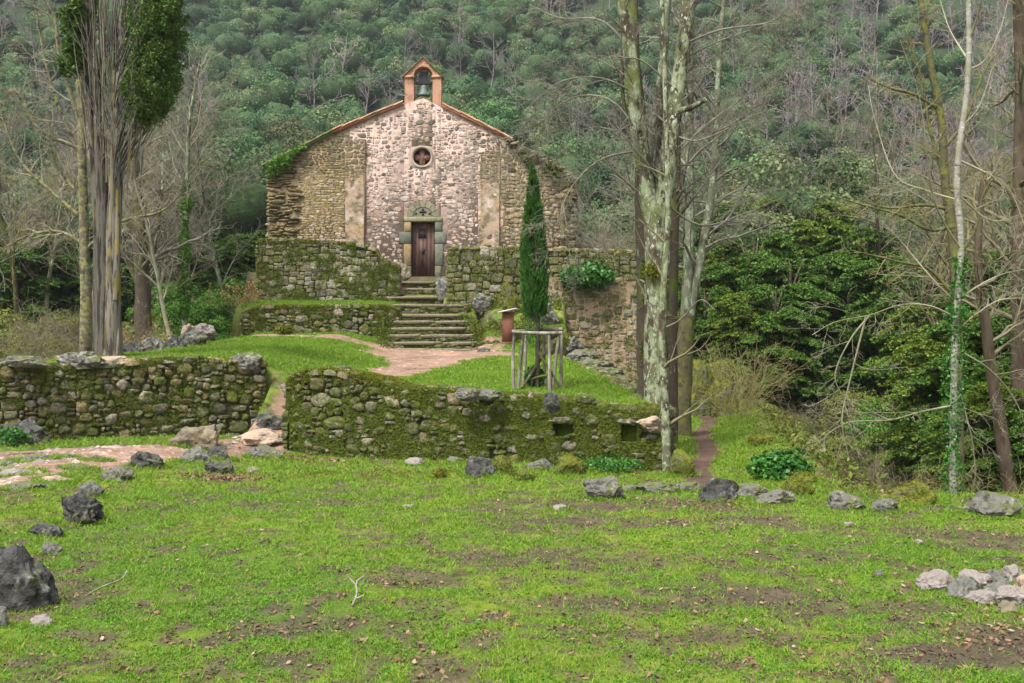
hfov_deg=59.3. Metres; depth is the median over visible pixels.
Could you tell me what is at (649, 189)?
lichened tree
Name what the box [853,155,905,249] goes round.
leafless tree
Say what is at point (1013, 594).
stone
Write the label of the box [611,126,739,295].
leafless tree
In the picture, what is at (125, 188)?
leafless tree
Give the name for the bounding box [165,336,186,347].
boulder
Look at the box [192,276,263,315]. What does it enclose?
shrub
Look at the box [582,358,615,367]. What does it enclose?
slab
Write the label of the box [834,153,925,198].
evergreen tree
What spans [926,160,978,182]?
evergreen tree
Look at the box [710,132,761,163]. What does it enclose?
evergreen tree
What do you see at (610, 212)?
shrub
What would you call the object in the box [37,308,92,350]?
evergreen bush
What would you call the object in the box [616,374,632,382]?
slab
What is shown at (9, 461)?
stone
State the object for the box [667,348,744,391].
shrub
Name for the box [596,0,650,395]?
mossy tree
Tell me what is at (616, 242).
shrub
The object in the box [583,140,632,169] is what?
evergreen tree
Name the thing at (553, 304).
bank plants
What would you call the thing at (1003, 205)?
evergreen tree
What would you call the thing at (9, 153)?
evergreen tree
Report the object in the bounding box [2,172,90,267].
evergreen tree
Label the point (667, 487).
rock
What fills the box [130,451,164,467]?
rock
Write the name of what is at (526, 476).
moss cushion
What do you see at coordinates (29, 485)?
stone
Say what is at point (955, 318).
birch tree
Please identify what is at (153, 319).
shrub
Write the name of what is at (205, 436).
rock
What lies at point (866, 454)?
shrub
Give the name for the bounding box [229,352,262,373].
stone
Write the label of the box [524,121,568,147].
evergreen tree
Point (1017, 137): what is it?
edge tree
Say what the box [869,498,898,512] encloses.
rock
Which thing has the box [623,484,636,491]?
stone
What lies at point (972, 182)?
leafless tree
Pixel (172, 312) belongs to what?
evergreen bush
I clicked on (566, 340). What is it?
boulder
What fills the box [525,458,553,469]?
rock
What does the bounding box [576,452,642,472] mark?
ivy plant
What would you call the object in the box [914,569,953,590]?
stone
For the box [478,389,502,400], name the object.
stone
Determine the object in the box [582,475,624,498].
rock
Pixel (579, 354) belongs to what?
slab
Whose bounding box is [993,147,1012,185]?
leafless tree
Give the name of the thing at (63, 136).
leafless tree
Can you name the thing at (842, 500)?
rock
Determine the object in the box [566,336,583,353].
slab
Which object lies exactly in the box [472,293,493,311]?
rock
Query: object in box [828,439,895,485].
shrub
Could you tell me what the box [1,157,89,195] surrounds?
evergreen tree
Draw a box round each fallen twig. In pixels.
[88,571,127,594]
[348,575,364,606]
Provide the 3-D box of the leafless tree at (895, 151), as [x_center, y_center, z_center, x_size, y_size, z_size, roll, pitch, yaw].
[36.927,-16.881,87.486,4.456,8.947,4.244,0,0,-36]
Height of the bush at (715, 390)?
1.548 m
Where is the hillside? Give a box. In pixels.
[0,0,1014,361]
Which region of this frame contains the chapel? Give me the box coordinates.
[262,56,579,276]
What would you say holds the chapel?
on the ground at (278, 376)
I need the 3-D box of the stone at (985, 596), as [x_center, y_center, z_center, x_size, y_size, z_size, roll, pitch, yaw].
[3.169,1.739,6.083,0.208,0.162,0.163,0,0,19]
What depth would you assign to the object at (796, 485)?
10.47 m
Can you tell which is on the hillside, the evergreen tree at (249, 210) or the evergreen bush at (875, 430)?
the evergreen tree at (249, 210)
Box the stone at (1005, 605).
[996,600,1016,613]
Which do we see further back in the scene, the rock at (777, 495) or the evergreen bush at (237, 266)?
the evergreen bush at (237, 266)
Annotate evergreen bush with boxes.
[0,219,27,315]
[0,230,79,324]
[0,302,34,329]
[0,322,56,349]
[0,346,45,358]
[4,333,78,358]
[9,237,92,320]
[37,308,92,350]
[53,265,133,338]
[75,263,158,325]
[123,306,161,338]
[151,280,217,318]
[151,302,202,336]
[152,329,180,340]
[170,296,233,337]
[174,240,256,300]
[198,289,248,324]
[205,230,266,281]
[206,276,245,315]
[214,331,235,340]
[667,206,769,328]
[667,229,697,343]
[667,249,750,357]
[667,284,748,383]
[668,232,840,365]
[694,291,806,393]
[709,359,754,399]
[725,284,842,400]
[728,257,876,394]
[740,196,886,337]
[795,227,919,382]
[795,253,942,415]
[796,245,884,351]
[804,327,858,387]
[815,433,872,472]
[818,388,888,438]
[841,396,914,460]
[843,305,995,482]
[859,250,1010,389]
[885,315,1011,479]
[900,313,1010,475]
[903,400,995,490]
[913,374,1023,493]
[948,407,1023,494]
[974,274,1010,333]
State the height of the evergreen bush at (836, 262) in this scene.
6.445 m
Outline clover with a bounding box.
[0,480,1023,682]
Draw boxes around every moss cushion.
[275,323,294,333]
[429,467,450,477]
[512,473,536,481]
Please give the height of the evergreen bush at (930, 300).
6.341 m
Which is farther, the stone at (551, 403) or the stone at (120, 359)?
the stone at (120, 359)
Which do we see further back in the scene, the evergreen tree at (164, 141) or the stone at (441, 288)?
the evergreen tree at (164, 141)
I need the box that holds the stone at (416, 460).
[404,457,424,465]
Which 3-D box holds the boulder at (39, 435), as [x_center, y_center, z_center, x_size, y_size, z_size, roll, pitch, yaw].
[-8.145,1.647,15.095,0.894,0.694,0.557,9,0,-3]
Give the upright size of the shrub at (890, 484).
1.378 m
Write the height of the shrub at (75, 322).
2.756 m
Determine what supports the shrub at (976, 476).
on the ground at (278, 376)
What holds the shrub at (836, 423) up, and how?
on the ground at (278, 376)
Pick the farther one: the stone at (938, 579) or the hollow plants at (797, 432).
the hollow plants at (797, 432)
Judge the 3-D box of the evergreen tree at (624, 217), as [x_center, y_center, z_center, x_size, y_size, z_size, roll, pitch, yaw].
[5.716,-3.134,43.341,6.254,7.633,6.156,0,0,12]
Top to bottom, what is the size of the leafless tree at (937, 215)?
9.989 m
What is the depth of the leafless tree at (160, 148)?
33.39 m
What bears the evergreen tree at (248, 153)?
on the hillside
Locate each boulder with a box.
[0,419,49,444]
[0,544,59,612]
[123,340,145,352]
[142,337,165,350]
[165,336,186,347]
[179,329,207,344]
[181,323,194,334]
[195,323,216,340]
[497,281,517,309]
[532,303,559,324]
[540,328,569,355]
[691,358,717,415]
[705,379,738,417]
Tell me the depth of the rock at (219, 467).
12.11 m
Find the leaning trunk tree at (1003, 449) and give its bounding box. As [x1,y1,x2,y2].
[901,149,1023,493]
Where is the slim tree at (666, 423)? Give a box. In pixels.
[631,0,711,472]
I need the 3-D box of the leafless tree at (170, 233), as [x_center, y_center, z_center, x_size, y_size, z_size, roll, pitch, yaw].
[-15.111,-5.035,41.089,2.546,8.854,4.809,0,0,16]
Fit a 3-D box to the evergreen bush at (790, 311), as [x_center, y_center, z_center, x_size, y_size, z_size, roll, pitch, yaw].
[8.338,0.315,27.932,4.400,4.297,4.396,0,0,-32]
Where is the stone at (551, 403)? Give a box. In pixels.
[543,392,560,413]
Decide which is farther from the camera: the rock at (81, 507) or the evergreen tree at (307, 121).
the evergreen tree at (307, 121)
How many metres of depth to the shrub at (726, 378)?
24.51 m
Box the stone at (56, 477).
[42,475,70,482]
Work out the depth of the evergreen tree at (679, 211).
41.68 m
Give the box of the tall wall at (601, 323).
[446,245,636,383]
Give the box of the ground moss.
[253,444,1021,506]
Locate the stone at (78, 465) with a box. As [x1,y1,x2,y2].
[66,463,91,469]
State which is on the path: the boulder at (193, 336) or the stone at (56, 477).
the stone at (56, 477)
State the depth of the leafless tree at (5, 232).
25.57 m
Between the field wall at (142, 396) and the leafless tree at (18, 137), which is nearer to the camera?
the field wall at (142, 396)
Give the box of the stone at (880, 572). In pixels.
[874,569,883,577]
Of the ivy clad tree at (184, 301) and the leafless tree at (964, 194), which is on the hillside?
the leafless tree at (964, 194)
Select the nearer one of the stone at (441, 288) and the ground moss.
the ground moss
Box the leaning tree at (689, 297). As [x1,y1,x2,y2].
[606,0,780,436]
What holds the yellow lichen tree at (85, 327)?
on the ground at (278, 376)
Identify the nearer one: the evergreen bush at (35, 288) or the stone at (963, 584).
the stone at (963, 584)
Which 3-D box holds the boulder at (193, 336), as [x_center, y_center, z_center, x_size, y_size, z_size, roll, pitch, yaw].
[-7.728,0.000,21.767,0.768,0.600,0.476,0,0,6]
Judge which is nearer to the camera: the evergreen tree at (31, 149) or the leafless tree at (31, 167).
the leafless tree at (31, 167)
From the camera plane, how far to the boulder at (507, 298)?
29.25 m
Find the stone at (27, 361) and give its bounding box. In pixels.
[0,355,48,367]
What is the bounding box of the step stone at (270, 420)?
[251,412,284,430]
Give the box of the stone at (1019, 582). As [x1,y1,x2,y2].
[1014,574,1023,587]
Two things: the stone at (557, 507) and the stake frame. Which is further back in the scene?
the stake frame
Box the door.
[412,223,434,276]
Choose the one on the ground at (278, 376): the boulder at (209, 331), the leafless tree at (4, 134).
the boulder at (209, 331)
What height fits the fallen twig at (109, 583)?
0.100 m
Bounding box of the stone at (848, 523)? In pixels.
[844,522,853,526]
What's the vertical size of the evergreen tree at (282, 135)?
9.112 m
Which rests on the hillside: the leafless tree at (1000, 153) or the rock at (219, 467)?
the leafless tree at (1000, 153)
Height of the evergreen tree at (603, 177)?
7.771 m
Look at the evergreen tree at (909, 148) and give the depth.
88.85 m
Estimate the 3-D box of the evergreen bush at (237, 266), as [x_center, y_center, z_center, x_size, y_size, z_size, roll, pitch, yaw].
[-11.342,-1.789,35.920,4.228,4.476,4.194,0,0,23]
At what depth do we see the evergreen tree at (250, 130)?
88.09 m
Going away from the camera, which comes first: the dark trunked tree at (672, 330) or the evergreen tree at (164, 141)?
the dark trunked tree at (672, 330)
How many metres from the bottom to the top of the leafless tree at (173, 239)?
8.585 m
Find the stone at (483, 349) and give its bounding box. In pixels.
[477,347,490,351]
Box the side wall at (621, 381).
[564,355,655,403]
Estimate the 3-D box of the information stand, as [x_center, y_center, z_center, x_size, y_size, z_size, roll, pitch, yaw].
[-0.123,-0.450,27.001,0.536,1.088,0.400,0,0,14]
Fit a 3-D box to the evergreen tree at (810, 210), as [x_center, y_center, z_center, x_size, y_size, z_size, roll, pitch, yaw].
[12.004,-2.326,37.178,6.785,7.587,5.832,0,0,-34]
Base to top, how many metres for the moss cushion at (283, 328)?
0.378 m
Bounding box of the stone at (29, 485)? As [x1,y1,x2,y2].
[8,481,50,490]
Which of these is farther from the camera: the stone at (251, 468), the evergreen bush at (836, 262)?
the evergreen bush at (836, 262)
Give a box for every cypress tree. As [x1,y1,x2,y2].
[53,0,192,355]
[517,163,551,387]
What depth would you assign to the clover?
6.19 m
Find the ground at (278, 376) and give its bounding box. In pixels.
[0,270,1023,682]
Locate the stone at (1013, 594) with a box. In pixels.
[996,585,1023,605]
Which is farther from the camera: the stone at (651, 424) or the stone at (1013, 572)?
the stone at (651, 424)
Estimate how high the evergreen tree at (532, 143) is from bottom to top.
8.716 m
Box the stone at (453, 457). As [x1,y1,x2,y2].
[447,456,462,461]
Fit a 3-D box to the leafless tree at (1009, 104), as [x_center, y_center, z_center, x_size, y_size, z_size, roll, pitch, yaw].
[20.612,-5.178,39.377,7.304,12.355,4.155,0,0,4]
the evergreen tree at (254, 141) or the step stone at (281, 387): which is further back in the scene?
the evergreen tree at (254, 141)
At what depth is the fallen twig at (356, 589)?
5.91 m
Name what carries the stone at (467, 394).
on the retaining wall at (343, 411)
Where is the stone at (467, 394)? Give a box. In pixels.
[454,388,477,401]
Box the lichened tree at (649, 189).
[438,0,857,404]
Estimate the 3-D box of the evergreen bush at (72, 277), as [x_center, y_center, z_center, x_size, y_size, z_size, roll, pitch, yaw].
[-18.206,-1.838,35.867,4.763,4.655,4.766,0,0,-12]
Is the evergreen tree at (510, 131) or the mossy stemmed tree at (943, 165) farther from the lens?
the evergreen tree at (510, 131)
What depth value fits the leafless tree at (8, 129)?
47.39 m
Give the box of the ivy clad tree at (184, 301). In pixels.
[108,27,243,329]
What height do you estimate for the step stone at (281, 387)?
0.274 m
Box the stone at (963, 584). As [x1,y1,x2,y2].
[947,575,979,599]
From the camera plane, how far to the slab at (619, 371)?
20.44 m
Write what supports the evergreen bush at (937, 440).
on the ground at (278, 376)
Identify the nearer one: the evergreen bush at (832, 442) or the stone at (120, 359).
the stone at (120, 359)
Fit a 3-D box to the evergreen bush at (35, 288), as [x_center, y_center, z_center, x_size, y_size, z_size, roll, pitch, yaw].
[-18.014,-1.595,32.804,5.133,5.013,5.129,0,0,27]
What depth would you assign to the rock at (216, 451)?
13.71 m
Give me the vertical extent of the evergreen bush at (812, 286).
5.371 m
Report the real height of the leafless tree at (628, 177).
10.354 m
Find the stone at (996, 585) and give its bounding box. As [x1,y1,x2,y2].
[983,577,1009,594]
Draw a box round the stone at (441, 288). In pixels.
[435,276,446,300]
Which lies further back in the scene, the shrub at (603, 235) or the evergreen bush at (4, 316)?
the shrub at (603, 235)
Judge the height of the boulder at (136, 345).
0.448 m
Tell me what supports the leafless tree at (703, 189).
on the hillside
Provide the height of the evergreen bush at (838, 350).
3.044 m
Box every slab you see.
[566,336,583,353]
[566,349,597,360]
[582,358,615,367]
[601,367,624,374]
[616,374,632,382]
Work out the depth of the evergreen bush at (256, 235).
37.35 m
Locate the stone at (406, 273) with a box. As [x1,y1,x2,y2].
[397,262,410,280]
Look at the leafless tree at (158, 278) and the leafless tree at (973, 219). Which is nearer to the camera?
the leafless tree at (158, 278)
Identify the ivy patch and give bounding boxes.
[558,257,617,289]
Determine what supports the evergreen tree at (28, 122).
on the hillside
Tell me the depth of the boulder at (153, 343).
19.45 m
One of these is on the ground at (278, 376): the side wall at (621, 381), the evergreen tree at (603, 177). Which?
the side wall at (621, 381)
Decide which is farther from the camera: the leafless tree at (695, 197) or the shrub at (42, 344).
the leafless tree at (695, 197)
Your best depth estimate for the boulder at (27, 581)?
5.72 m
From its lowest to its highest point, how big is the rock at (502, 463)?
0.402 m
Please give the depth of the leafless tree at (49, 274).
32.06 m
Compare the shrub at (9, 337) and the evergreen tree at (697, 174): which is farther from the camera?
the evergreen tree at (697, 174)
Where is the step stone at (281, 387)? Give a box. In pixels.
[278,384,285,392]
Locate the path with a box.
[0,334,724,492]
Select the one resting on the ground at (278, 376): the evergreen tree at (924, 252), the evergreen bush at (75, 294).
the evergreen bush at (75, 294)
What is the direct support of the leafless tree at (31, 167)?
on the hillside
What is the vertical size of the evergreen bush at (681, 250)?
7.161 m
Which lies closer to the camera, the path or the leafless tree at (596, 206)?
the path
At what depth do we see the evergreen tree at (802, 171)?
78.15 m
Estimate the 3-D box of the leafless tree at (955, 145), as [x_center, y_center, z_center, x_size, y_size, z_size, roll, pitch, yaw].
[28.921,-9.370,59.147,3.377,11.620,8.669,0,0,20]
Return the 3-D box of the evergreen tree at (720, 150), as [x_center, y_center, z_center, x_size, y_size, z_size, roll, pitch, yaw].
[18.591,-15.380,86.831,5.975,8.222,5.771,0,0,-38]
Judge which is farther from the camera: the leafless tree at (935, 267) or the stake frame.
the leafless tree at (935, 267)
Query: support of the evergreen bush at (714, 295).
on the ground at (278, 376)
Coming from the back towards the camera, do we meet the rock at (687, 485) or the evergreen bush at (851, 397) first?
the evergreen bush at (851, 397)
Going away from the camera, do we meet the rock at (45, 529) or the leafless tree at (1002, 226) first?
the rock at (45, 529)
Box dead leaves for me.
[0,356,1023,682]
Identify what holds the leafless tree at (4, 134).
on the hillside
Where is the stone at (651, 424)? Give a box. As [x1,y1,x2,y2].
[636,416,660,433]
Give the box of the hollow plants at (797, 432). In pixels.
[751,395,940,489]
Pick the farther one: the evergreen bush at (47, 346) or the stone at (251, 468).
the evergreen bush at (47, 346)
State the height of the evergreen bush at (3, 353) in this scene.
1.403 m
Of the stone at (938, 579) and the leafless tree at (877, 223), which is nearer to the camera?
the stone at (938, 579)
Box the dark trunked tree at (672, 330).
[607,0,744,441]
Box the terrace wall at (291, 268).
[254,237,401,300]
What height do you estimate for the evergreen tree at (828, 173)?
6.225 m
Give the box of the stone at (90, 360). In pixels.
[56,351,108,368]
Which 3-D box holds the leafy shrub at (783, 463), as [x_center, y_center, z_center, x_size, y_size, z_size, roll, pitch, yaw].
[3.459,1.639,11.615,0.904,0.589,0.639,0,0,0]
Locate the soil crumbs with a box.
[0,469,1023,682]
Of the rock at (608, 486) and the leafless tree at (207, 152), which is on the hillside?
the leafless tree at (207, 152)
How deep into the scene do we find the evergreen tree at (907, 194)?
54.13 m
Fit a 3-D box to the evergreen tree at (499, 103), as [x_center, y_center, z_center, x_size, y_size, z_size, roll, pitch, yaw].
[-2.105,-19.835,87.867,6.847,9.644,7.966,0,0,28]
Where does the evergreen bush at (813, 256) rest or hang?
on the ground at (278, 376)
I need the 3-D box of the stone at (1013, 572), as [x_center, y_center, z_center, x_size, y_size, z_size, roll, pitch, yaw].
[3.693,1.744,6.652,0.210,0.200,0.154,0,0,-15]
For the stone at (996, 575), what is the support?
on the ground at (278, 376)
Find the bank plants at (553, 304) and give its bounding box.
[471,291,563,347]
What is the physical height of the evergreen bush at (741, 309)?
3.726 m
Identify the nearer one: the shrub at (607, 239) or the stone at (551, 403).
the stone at (551, 403)
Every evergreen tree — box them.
[0,97,25,136]
[0,104,46,134]
[0,141,39,185]
[1,125,65,173]
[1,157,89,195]
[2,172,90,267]
[2,180,46,277]
[3,186,59,279]
[25,178,163,264]
[37,112,87,152]
[125,161,176,306]
[139,128,185,162]
[145,145,237,287]
[153,192,219,287]
[158,130,251,171]
[174,115,227,140]
[175,139,274,249]
[214,113,270,144]
[230,134,266,152]
[237,144,263,164]
[248,143,287,174]
[261,112,316,159]
[281,115,326,135]
[284,129,321,151]
[459,101,523,138]
[465,92,528,129]
[484,120,531,146]
[517,129,551,149]
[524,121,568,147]
[532,127,624,181]
[553,125,585,145]
[553,155,624,213]
[577,196,633,248]
[578,200,634,249]
[581,137,613,146]
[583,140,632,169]
[593,186,716,232]
[603,185,634,209]
[617,161,634,191]
[622,172,696,206]
[651,164,708,194]
[667,205,699,289]
[678,188,809,287]
[679,151,860,231]
[680,154,798,213]
[681,152,733,189]
[682,135,736,161]
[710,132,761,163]
[719,156,757,177]
[720,188,867,274]
[732,151,892,235]
[746,141,799,173]
[767,160,823,184]
[774,121,841,167]
[808,144,871,178]
[810,164,839,186]
[831,209,897,287]
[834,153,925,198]
[834,172,983,256]
[866,182,934,225]
[887,146,934,181]
[890,233,969,286]
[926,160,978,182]
[966,182,1011,251]
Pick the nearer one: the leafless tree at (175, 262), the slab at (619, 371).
the slab at (619, 371)
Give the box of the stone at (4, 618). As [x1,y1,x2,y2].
[0,606,8,626]
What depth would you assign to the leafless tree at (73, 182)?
40.34 m
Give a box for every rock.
[28,522,63,537]
[61,491,103,524]
[79,481,104,496]
[100,465,133,482]
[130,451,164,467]
[168,424,220,448]
[180,446,210,462]
[204,460,233,473]
[207,445,230,460]
[247,444,283,458]
[465,456,496,476]
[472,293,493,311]
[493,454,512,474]
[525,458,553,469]
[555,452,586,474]
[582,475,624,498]
[635,481,680,493]
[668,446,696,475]
[679,481,703,491]
[698,478,738,501]
[737,483,767,495]
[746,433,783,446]
[752,488,796,504]
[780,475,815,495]
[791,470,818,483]
[826,490,865,510]
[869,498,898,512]
[887,479,937,505]
[963,491,1022,517]
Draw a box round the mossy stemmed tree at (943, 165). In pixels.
[826,0,1017,491]
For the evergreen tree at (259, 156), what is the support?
on the hillside
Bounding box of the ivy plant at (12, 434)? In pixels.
[0,426,32,447]
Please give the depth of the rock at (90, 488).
9.82 m
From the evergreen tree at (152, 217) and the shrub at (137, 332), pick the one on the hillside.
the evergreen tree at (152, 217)
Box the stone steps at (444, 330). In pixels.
[371,280,488,350]
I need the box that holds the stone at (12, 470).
[0,467,31,475]
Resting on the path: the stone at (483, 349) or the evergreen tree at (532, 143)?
the stone at (483, 349)
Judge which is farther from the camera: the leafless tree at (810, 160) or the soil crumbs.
the leafless tree at (810, 160)
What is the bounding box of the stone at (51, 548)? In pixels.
[40,542,62,554]
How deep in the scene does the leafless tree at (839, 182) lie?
43.03 m
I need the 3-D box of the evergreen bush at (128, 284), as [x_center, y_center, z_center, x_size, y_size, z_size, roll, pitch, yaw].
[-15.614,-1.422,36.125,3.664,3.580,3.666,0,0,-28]
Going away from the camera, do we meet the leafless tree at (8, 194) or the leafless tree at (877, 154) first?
the leafless tree at (8, 194)
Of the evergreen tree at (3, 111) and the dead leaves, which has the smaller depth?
the dead leaves
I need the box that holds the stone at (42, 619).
[30,614,55,626]
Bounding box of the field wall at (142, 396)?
[0,355,267,439]
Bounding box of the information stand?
[498,308,517,343]
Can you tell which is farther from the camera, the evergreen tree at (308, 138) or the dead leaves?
the evergreen tree at (308, 138)
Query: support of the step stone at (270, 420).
on the path
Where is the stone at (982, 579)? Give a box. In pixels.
[958,569,991,587]
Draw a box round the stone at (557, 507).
[553,504,566,510]
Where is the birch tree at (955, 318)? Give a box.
[788,0,1023,493]
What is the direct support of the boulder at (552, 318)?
on the ground at (278, 376)
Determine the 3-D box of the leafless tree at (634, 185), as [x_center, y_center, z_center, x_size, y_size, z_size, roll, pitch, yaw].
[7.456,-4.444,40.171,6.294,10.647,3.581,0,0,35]
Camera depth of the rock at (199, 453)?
13.00 m
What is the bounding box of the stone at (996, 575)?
[985,569,1008,582]
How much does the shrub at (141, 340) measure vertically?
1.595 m
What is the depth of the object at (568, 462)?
12.46 m
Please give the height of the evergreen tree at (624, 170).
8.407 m
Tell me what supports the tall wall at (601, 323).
on the ground at (278, 376)
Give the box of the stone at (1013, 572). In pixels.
[1002,564,1022,582]
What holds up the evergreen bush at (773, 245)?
on the ground at (278, 376)
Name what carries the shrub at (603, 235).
on the ground at (278, 376)
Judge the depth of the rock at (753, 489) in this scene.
10.42 m
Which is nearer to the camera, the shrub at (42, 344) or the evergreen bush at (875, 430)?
the shrub at (42, 344)
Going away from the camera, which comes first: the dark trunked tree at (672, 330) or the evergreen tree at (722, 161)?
the dark trunked tree at (672, 330)
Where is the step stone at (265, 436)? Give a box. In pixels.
[240,428,282,445]
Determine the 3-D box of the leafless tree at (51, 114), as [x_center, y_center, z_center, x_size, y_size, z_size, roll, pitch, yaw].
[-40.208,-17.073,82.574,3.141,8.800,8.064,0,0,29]
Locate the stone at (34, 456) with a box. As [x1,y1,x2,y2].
[21,454,48,460]
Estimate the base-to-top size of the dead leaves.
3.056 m
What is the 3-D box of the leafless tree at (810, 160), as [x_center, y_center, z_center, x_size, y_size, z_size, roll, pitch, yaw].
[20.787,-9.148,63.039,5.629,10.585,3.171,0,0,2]
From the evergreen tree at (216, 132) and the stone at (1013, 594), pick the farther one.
the evergreen tree at (216, 132)
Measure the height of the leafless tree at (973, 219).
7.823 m
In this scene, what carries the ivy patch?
attached to the tall wall at (601, 323)
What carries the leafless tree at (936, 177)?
on the hillside
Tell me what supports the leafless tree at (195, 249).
on the ground at (278, 376)
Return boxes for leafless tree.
[0,47,64,291]
[0,85,26,121]
[0,97,52,236]
[0,103,76,314]
[0,110,23,169]
[0,115,28,154]
[0,125,88,311]
[0,138,47,280]
[1,154,87,293]
[2,69,154,291]
[9,154,60,177]
[29,114,181,316]
[35,93,109,168]
[35,150,132,257]
[37,104,75,156]
[37,108,108,185]
[48,105,186,270]
[51,91,85,151]
[51,145,125,285]
[65,114,194,339]
[73,93,179,300]
[86,113,208,281]
[87,114,216,282]
[104,91,225,302]
[127,51,247,302]
[146,98,278,295]
[148,150,217,305]
[159,85,266,264]
[165,131,235,282]
[178,74,245,142]
[191,124,254,242]
[578,184,626,232]
[581,116,694,283]
[584,133,627,187]
[609,132,695,228]
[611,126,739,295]
[679,170,725,228]
[681,79,768,206]
[751,140,793,179]
[787,133,840,185]
[810,76,968,378]
[813,165,855,202]
[843,103,889,162]
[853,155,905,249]
[857,142,892,176]
[868,128,910,176]
[881,110,1009,288]
[885,119,1011,440]
[887,98,1003,224]
[888,130,976,225]
[896,77,1014,251]
[901,158,936,196]
[904,125,1012,249]
[913,102,1011,289]
[917,143,966,216]
[928,106,978,214]
[933,168,993,243]
[936,166,1011,271]
[965,199,1010,274]
[967,117,1005,167]
[972,138,1012,185]
[979,139,1012,189]
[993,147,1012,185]
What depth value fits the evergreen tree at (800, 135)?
87.95 m
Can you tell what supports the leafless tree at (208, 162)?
on the hillside
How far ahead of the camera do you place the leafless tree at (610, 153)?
68.15 m
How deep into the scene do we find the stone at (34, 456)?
12.54 m
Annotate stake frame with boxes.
[511,327,563,390]
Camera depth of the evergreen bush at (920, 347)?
20.56 m
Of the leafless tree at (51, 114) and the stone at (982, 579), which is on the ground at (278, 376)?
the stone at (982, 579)
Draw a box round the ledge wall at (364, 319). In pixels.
[239,303,401,339]
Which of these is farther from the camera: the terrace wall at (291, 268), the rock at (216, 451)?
the terrace wall at (291, 268)
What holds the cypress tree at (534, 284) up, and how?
on the ground at (278, 376)
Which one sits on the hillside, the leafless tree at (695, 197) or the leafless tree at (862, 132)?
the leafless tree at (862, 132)
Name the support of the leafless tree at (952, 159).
on the hillside
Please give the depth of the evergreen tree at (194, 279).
43.94 m
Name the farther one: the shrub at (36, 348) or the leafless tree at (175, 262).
the leafless tree at (175, 262)
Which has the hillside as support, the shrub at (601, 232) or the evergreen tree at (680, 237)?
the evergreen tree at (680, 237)
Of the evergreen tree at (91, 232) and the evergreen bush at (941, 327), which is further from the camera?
the evergreen tree at (91, 232)
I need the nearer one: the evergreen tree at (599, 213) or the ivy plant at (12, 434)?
the ivy plant at (12, 434)
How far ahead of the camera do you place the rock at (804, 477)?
11.24 m
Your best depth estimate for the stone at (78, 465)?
11.74 m
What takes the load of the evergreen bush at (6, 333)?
on the ground at (278, 376)
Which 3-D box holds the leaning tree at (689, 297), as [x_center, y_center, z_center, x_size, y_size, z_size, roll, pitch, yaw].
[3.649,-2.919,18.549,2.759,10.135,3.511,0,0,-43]
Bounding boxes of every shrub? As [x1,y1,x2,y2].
[0,287,92,352]
[0,290,67,352]
[0,300,78,358]
[2,312,135,357]
[17,292,157,349]
[49,324,144,357]
[59,306,177,343]
[122,312,175,343]
[123,322,172,342]
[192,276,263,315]
[547,194,633,249]
[577,202,635,249]
[578,209,682,249]
[579,202,635,248]
[580,202,635,249]
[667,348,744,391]
[693,365,766,418]
[694,332,792,408]
[708,329,823,409]
[746,446,814,481]
[773,390,838,431]
[798,403,871,437]
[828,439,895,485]
[835,430,905,475]
[848,445,945,489]
[862,453,987,492]
[899,445,1023,493]
[917,447,1023,493]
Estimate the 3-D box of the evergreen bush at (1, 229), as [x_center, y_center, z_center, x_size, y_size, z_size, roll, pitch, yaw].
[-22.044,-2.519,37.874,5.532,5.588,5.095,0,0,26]
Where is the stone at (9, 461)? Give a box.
[0,460,17,464]
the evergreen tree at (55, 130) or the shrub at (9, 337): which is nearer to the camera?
the shrub at (9, 337)
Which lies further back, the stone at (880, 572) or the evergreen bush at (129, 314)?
the evergreen bush at (129, 314)
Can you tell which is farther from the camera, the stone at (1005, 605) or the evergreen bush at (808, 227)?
the evergreen bush at (808, 227)
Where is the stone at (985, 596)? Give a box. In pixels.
[965,588,995,604]
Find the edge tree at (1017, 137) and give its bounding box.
[891,0,1023,459]
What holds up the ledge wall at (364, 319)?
on the ground at (278, 376)
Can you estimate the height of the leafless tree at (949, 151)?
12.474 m
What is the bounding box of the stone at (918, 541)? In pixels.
[914,539,923,544]
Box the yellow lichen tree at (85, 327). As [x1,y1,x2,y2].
[0,0,202,351]
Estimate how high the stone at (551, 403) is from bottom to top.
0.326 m
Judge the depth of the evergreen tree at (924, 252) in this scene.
41.17 m
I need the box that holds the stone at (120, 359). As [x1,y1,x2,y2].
[102,356,128,364]
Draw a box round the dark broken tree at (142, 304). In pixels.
[120,121,236,342]
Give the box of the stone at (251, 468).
[246,467,257,472]
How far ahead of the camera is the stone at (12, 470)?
11.28 m
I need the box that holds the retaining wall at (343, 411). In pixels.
[280,365,678,471]
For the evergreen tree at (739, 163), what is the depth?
81.12 m
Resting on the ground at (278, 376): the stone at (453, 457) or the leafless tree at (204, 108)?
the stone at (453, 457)
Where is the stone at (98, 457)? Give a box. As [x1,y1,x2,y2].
[91,455,108,460]
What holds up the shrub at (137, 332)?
on the ground at (278, 376)
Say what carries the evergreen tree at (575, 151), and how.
on the hillside
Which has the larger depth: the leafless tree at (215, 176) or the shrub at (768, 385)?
the leafless tree at (215, 176)
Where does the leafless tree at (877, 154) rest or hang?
on the hillside

